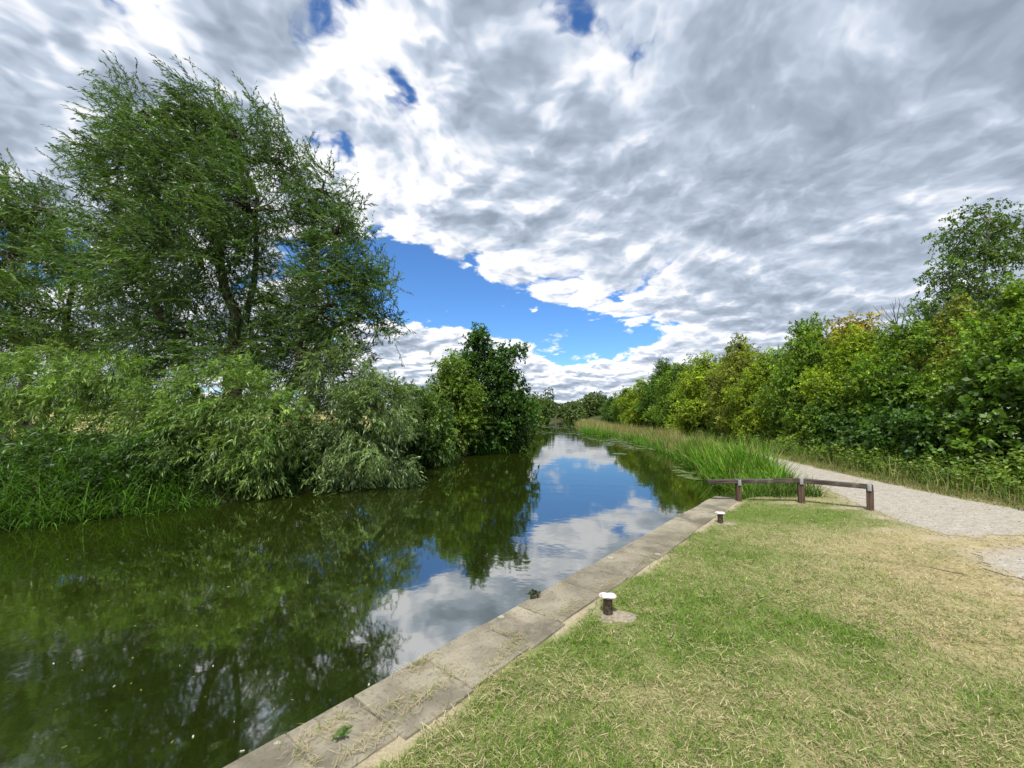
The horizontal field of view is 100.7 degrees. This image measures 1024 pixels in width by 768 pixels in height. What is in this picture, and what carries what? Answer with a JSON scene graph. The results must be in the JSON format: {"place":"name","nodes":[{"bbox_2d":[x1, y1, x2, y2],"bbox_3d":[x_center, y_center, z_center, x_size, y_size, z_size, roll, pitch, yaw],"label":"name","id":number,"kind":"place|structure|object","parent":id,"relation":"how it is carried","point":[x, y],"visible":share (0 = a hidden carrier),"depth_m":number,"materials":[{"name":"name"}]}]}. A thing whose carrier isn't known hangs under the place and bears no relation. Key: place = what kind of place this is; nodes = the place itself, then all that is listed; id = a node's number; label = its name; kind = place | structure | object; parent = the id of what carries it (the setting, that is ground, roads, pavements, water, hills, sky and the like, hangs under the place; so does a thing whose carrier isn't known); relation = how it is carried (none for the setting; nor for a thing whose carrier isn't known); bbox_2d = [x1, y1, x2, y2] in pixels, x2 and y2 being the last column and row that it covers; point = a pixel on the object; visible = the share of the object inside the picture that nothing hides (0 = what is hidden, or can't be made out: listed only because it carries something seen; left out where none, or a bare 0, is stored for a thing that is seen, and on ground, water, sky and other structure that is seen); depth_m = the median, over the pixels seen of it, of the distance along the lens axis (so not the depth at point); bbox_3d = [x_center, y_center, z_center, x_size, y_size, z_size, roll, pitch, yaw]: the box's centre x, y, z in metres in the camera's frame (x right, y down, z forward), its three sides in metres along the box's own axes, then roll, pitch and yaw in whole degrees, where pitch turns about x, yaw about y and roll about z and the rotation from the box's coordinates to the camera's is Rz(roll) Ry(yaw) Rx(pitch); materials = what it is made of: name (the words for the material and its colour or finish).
{"place":"outdoors","nodes":[
{"label":"outdoors","id":0,"kind":"place"},
{"bbox_2d":[0,421,734,767],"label":"canal water","id":1,"kind":"structure","parent":0,"point":[384,581],"depth_m":5.15,"materials":[{"name":"green liquid"}]},
{"bbox_2d":[53,553,369,751],"bbox_3d":[-3.415,2.482,5.007,6.386,0.001,2.718,-3,-5,43],"label":"floating fluff","id":2,"kind":"object","parent":1,"relation":"on","point":[197,700],"visible":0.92,"depth_m":3.29,"materials":[{"name":"white plant"}]},
{"bbox_2d":[468,423,508,453],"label":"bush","id":3,"kind":"object","parent":1,"relation":"in","point":[495,450],"visible":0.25,"depth_m":21.74,"materials":[{"name":"green plant"}]},
{"bbox_2d":[532,426,702,479],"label":"lily pads","id":4,"kind":"object","parent":1,"relation":"on","point":[689,476],"visible":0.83,"depth_m":24.47,"materials":[{"name":"green plant"}]},
{"bbox_2d":[579,424,704,467],"bbox_3d":[8.031,3.841,30.857,3.522,1.443,30.667,0,-4,0],"label":"water fringe","id":5,"kind":"object","parent":1,"relation":"in","point":[638,439],"visible":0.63,"depth_m":27.02,"materials":[{"name":"green plant"}]},
{"bbox_2d":[0,410,1023,767],"bbox_3d":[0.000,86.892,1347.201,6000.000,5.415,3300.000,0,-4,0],"label":"ground","id":6,"kind":"structure","parent":0,"point":[390,750],"depth_m":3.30,"materials":[{"name":"green plant"}]},
{"bbox_2d":[0,148,159,445],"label":"willow tree","id":7,"kind":"object","parent":6,"relation":"on","point":[18,283],"visible":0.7,"depth_m":14.25,"materials":[{"name":"green plant"}]},
{"bbox_2d":[0,338,204,442],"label":"willow bush","id":8,"kind":"object","parent":6,"relation":"on","point":[85,372],"visible":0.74,"depth_m":11.45,"materials":[{"name":"green plant"}]},
{"bbox_2d":[0,438,220,533],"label":"bank grass","id":9,"kind":"structure","parent":6,"relation":"on","point":[10,511],"depth_m":8.69,"materials":[{"name":"green plant"}]},
{"bbox_2d":[0,404,221,508],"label":"willow bush","id":10,"kind":"object","parent":6,"relation":"on","point":[26,443],"visible":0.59,"depth_m":9.88,"materials":[{"name":"green plant"}]},
{"bbox_2d":[76,350,325,500],"bbox_3d":[-8.196,0.951,11.058,6.432,3.777,3.725,0,-4,0],"label":"willow bush","id":11,"kind":"object","parent":6,"relation":"on","point":[233,427],"visible":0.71,"depth_m":10.52,"materials":[{"name":"green plant"}]},
{"bbox_2d":[25,50,416,447],"bbox_3d":[-9.239,-3.702,13.202,12.530,12.868,6.277,0,-4,0],"label":"willow tree","id":12,"kind":"object","parent":6,"relation":"on","point":[211,142],"visible":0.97,"depth_m":12.75,"materials":[{"name":"green plant"}]},
{"bbox_2d":[0,433,472,509],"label":"bank weeds","id":13,"kind":"object","parent":6,"relation":"on","point":[83,472],"visible":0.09,"depth_m":9.15,"materials":[{"name":"green plant"}]},
{"bbox_2d":[0,386,620,420],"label":"wood","id":14,"kind":"object","parent":6,"relation":"on","point":[590,404],"visible":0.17,"depth_m":99.46,"materials":[{"name":"green plant"}]},
{"bbox_2d":[154,444,467,504],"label":"shaded grass","id":15,"kind":"structure","parent":6,"relation":"on","point":[292,476],"depth_m":10.90,"materials":[{"name":"green plant"}]},
{"bbox_2d":[263,332,428,495],"bbox_3d":[-5.012,0.874,12.379,4.990,4.763,3.658,0,-4,0],"label":"willow bush","id":16,"kind":"object","parent":6,"relation":"on","point":[344,434],"visible":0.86,"depth_m":11.95,"materials":[{"name":"green plant"}]},
{"bbox_2d":[368,376,459,467],"bbox_3d":[-4.034,1.537,16.967,3.992,3.760,3.256,-2,-4,30],"label":"willow bush","id":17,"kind":"object","parent":6,"relation":"on","point":[434,438],"visible":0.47,"depth_m":16.42,"materials":[{"name":"green plant"}]},
{"bbox_2d":[425,348,490,454],"bbox_3d":[-2.822,1.082,20.805,3.754,5.885,2.856,0,-4,0],"label":"alder tree","id":18,"kind":"object","parent":6,"relation":"on","point":[450,381],"visible":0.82,"depth_m":20.39,"materials":[{"name":"green plant"}]},
{"bbox_2d":[223,496,737,767],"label":"canal quay","id":19,"kind":"structure","parent":6,"relation":"on","point":[473,649],"depth_m":2.95,"materials":[{"name":"stone"}]},
{"bbox_2d":[331,724,352,738],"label":"weed","id":20,"kind":"object","parent":19,"relation":"on","point":[341,731],"visible":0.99,"depth_m":2.32,"materials":[{"name":"green plant"}]},
{"bbox_2d":[276,517,707,767],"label":"grass clippings","id":21,"kind":"object","parent":19,"relation":"on","point":[381,725],"depth_m":2.53,"materials":[{"name":"beige plant"}]},
{"bbox_2d":[528,589,540,597],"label":"weed","id":22,"kind":"object","parent":19,"relation":"on","point":[534,592],"visible":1,"depth_m":4.08,"materials":[{"name":"green plant"}]},
{"bbox_2d":[443,321,541,453],"bbox_3d":[-1.197,0.412,22.542,5.450,7.659,3.650,0,-4,0],"label":"alder tree","id":23,"kind":"object","parent":6,"relation":"on","point":[498,380],"visible":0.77,"depth_m":21.95,"materials":[{"name":"green plant"}]},
{"bbox_2d":[514,386,533,435],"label":"tree","id":24,"kind":"object","parent":6,"relation":"on","point":[529,408],"visible":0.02,"depth_m":34.05,"materials":[{"name":"green plant"}]},
{"bbox_2d":[528,396,538,432],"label":"tree","id":25,"kind":"object","parent":6,"relation":"on","point":[535,420],"visible":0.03,"depth_m":42.06,"materials":[{"name":"green plant"}]},
{"bbox_2d":[532,399,544,428],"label":"tree","id":26,"kind":"object","parent":6,"relation":"on","point":[540,423],"visible":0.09,"depth_m":51.91,"materials":[{"name":"green plant"}]},
{"bbox_2d":[539,403,551,424],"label":"tree","id":27,"kind":"object","parent":6,"relation":"on","point":[545,414],"visible":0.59,"depth_m":62.79,"materials":[{"name":"green plant"}]},
{"bbox_2d":[599,395,616,421],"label":"oak tree","id":28,"kind":"object","parent":6,"relation":"on","point":[603,411],"visible":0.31,"depth_m":61.60,"materials":[{"name":"green plant"}]},
{"bbox_2d":[605,408,618,423],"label":"bush","id":29,"kind":"object","parent":6,"relation":"on","point":[609,418],"visible":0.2,"depth_m":57.52,"materials":[{"name":"green plant"}]},
{"bbox_2d":[597,592,636,622],"bbox_3d":[0.916,1.995,3.731,0.367,0.259,0.250,-1,-4,8],"label":"mooring bollard","id":30,"kind":"object","parent":6,"relation":"on","point":[608,613],"visible":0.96,"depth_m":3.74,"materials":[{"name":"black metal"}]},
{"bbox_2d":[608,386,631,424],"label":"hawthorn tree","id":31,"kind":"object","parent":6,"relation":"on","point":[616,409],"visible":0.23,"depth_m":52.52,"materials":[{"name":"green plant"}]},
{"bbox_2d":[619,405,640,426],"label":"bush","id":32,"kind":"object","parent":6,"relation":"on","point":[629,422],"visible":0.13,"depth_m":48.20,"materials":[{"name":"green plant"}]},
{"bbox_2d":[617,376,652,426],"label":"maple tree","id":33,"kind":"object","parent":6,"relation":"on","point":[633,395],"visible":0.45,"depth_m":45.88,"materials":[{"name":"green plant"}]},
{"bbox_2d":[640,412,658,428],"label":"bush","id":34,"kind":"object","parent":6,"relation":"on","point":[646,417],"visible":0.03,"depth_m":41.57,"materials":[{"name":"green plant"}]},
{"bbox_2d":[575,418,724,462],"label":"reed grass","id":35,"kind":"structure","parent":6,"relation":"on","point":[600,425],"depth_m":29.79,"materials":[{"name":"green plant"}]},
{"bbox_2d":[635,357,673,428],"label":"oak tree","id":36,"kind":"object","parent":6,"relation":"on","point":[650,396],"visible":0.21,"depth_m":39.41,"materials":[{"name":"green plant"}]},
{"bbox_2d":[642,358,693,430],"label":"hawthorn tree","id":37,"kind":"object","parent":6,"relation":"on","point":[662,407],"visible":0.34,"depth_m":34.99,"materials":[{"name":"green plant"}]},
{"bbox_2d":[665,350,721,435],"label":"maple tree","id":38,"kind":"object","parent":6,"relation":"on","point":[695,381],"visible":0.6,"depth_m":29.45,"materials":[{"name":"green plant"}]},
{"bbox_2d":[680,409,706,429],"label":"bush","id":39,"kind":"object","parent":6,"relation":"on","point":[693,420],"visible":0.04,"depth_m":30.36,"materials":[{"name":"green plant"}]},
{"bbox_2d":[385,496,1023,767],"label":"mowings","id":40,"kind":"object","parent":6,"relation":"on","point":[701,710],"visible":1,"depth_m":2.63,"materials":[{"name":"beige plant"}]},
{"bbox_2d":[704,414,732,434],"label":"bush","id":41,"kind":"object","parent":6,"relation":"on","point":[711,419],"visible":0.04,"depth_m":26.89,"materials":[{"name":"green plant"}]},
{"bbox_2d":[715,511,736,525],"bbox_3d":[3.423,2.192,6.799,0.367,0.259,0.250,-1,-4,14],"label":"mooring bollard","id":42,"kind":"object","parent":6,"relation":"on","point":[719,516],"visible":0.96,"depth_m":6.82,"materials":[{"name":"white paint"}]},
{"bbox_2d":[698,332,761,439],"bbox_3d":[13.794,0.349,25.394,4.659,7.067,4.994,-1,-4,12],"label":"ash tree","id":43,"kind":"object","parent":6,"relation":"on","point":[739,360],"visible":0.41,"depth_m":25.23,"materials":[{"name":"green plant"}]},
{"bbox_2d":[665,433,803,499],"bbox_3d":[7.053,2.443,14.662,2.766,1.781,11.685,-1,-4,11],"label":"reed bed","id":44,"kind":"object","parent":6,"relation":"on","point":[715,461],"visible":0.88,"depth_m":11.97,"materials":[{"name":"green plant"}]},
{"bbox_2d":[719,346,788,440],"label":"maple tree","id":45,"kind":"object","parent":6,"relation":"on","point":[757,376],"visible":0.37,"depth_m":22.58,"materials":[{"name":"green plant"}]},
{"bbox_2d":[704,470,836,499],"bbox_3d":[5.582,2.476,9.289,2.936,1.258,1.643,0,-4,0],"label":"short sedge","id":46,"kind":"object","parent":6,"relation":"on","point":[791,492],"visible":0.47,"depth_m":9.00,"materials":[{"name":"green plant"}]},
{"bbox_2d":[753,450,790,474],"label":"bank sedge","id":47,"kind":"object","parent":6,"relation":"on","point":[774,461],"visible":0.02,"depth_m":11.74,"materials":[{"name":"green plant"}]},
{"bbox_2d":[765,414,787,442],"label":"bush","id":48,"kind":"object","parent":6,"relation":"on","point":[774,426],"visible":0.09,"depth_m":20.67,"materials":[{"name":"green plant"}]},
{"bbox_2d":[706,478,873,510],"bbox_3d":[5.317,2.247,8.293,2.813,0.781,0.490,-1,-4,17],"label":"wooden barrier","id":49,"kind":"object","parent":6,"relation":"on","point":[800,482],"visible":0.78,"depth_m":8.32,"materials":[{"name":"wood"}]},
{"bbox_2d":[744,311,845,434],"bbox_3d":[13.790,-0.026,19.539,4.746,6.921,4.900,1,-4,-22],"label":"hawthorn tree","id":50,"kind":"object","parent":6,"relation":"on","point":[803,350],"visible":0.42,"depth_m":19.31,"materials":[{"name":"green plant"}]},
{"bbox_2d":[775,411,814,448],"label":"bush","id":51,"kind":"object","parent":6,"relation":"on","point":[790,434],"visible":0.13,"depth_m":18.34,"materials":[{"name":"green plant"}]},
{"bbox_2d":[801,394,850,447],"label":"bush","id":52,"kind":"object","parent":6,"relation":"on","point":[816,410],"visible":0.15,"depth_m":16.35,"materials":[{"name":"green plant"}]},
{"bbox_2d":[787,322,897,438],"bbox_3d":[13.804,0.372,16.553,4.636,5.794,4.956,3,-5,-39],"label":"maple tree","id":53,"kind":"object","parent":6,"relation":"on","point":[819,387],"visible":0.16,"depth_m":16.77,"materials":[{"name":"green plant"}]},
{"bbox_2d":[670,424,1023,504],"bbox_3d":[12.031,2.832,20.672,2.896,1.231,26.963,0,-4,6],"label":"tall verge grass","id":54,"kind":"structure","parent":6,"relation":"on","point":[896,475],"depth_m":10.97,"materials":[{"name":"green plant"}]},
{"bbox_2d":[817,406,876,463],"bbox_3d":[12.262,1.838,14.499,2.992,2.267,2.838,-2,-4,33],"label":"bush","id":55,"kind":"object","parent":6,"relation":"on","point":[842,426],"visible":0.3,"depth_m":14.83,"materials":[{"name":"green plant"}]},
{"bbox_2d":[819,310,888,350],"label":"golden sapling","id":56,"kind":"object","parent":6,"relation":"on","point":[862,325],"visible":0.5,"depth_m":18.03,"materials":[{"name":"yellow plant"}]},
{"bbox_2d":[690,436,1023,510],"bbox_3d":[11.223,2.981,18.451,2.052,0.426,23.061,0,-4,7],"label":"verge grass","id":57,"kind":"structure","parent":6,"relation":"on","point":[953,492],"depth_m":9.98,"materials":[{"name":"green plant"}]},
{"bbox_2d":[843,329,897,365],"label":"ash tree","id":58,"kind":"object","parent":6,"relation":"on","point":[883,338],"visible":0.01,"depth_m":20.33,"materials":[{"name":"green plant"}]},
{"bbox_2d":[821,309,956,438],"bbox_3d":[13.905,0.261,14.896,4.965,5.611,4.809,-2,-4,34],"label":"hawthorn tree","id":59,"kind":"object","parent":6,"relation":"on","point":[915,335],"visible":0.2,"depth_m":14.68,"materials":[{"name":"green plant"}]},
{"bbox_2d":[873,295,916,341],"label":"dead tree","id":60,"kind":"object","parent":6,"relation":"on","point":[893,308],"visible":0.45,"depth_m":15.82,"materials":[{"name":"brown plant"}]},
{"bbox_2d":[850,404,949,466],"bbox_3d":[12.074,1.725,12.735,2.838,2.267,2.992,3,-5,-43],"label":"bush","id":61,"kind":"object","parent":6,"relation":"on","point":[875,432],"visible":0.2,"depth_m":12.65,"materials":[{"name":"green plant"}]},
{"bbox_2d":[856,361,956,415],"bbox_3d":[13.395,1.069,13.914,4.218,3.861,3.438,1,-4,-21],"label":"bush","id":62,"kind":"object","parent":6,"relation":"on","point":[894,395],"visible":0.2,"depth_m":13.63,"materials":[{"name":"green plant"}]},
{"bbox_2d":[885,306,945,342],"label":"oak tree","id":63,"kind":"object","parent":6,"relation":"on","point":[920,319],"depth_m":18.00,"materials":[{"name":"green plant"}]},
{"bbox_2d":[887,400,970,481],"bbox_3d":[12.044,1.595,11.345,3.128,2.370,2.967,3,-5,-36],"label":"bush","id":64,"kind":"object","parent":6,"relation":"on","point":[915,437],"visible":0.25,"depth_m":11.22,"materials":[{"name":"green plant"}]},
{"bbox_2d":[917,565,963,574],"bbox_3d":[4.801,2.092,4.786,0.417,0.017,0.024,-3,-5,41],"label":"fallen stick","id":65,"kind":"object","parent":6,"relation":"on","point":[943,570],"visible":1,"depth_m":4.74,"materials":[{"name":"brown wood"}]},
{"bbox_2d":[901,291,1001,400],"bbox_3d":[14.333,-0.005,13.333,3.357,5.991,3.598,-1,-4,17],"label":"ash tree","id":66,"kind":"object","parent":6,"relation":"on","point":[948,329],"visible":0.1,"depth_m":13.52,"materials":[{"name":"green plant"}]},
{"bbox_2d":[904,197,1023,339],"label":"birch tree","id":67,"kind":"object","parent":6,"relation":"on","point":[994,234],"visible":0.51,"depth_m":15.15,"materials":[{"name":"green plant"}]},
{"bbox_2d":[905,272,1023,465],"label":"hawthorn tree","id":68,"kind":"object","parent":6,"relation":"on","point":[1008,340],"visible":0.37,"depth_m":10.96,"materials":[{"name":"green plant"}]},
{"bbox_2d":[921,350,1023,482],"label":"bush","id":69,"kind":"object","parent":6,"relation":"on","point":[1000,422],"visible":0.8,"depth_m":10.03,"materials":[{"name":"green plant"}]},
{"bbox_2d":[0,0,1023,409],"label":"sky","id":70,"kind":"structure","parent":0,"point":[612,189],"materials":[{"name":"white"}]},
{"bbox_2d":[605,425,1023,587],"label":"gravel path","id":71,"kind":"structure","parent":0,"point":[1004,520],"depth_m":7.85,"materials":[{"name":"beige gravel"}]},
{"bbox_2d":[973,546,1023,578],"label":"gravel side path","id":72,"kind":"structure","parent":0,"point":[1012,561],"depth_m":5.12,"materials":[{"name":"beige gravel"}]}
]}

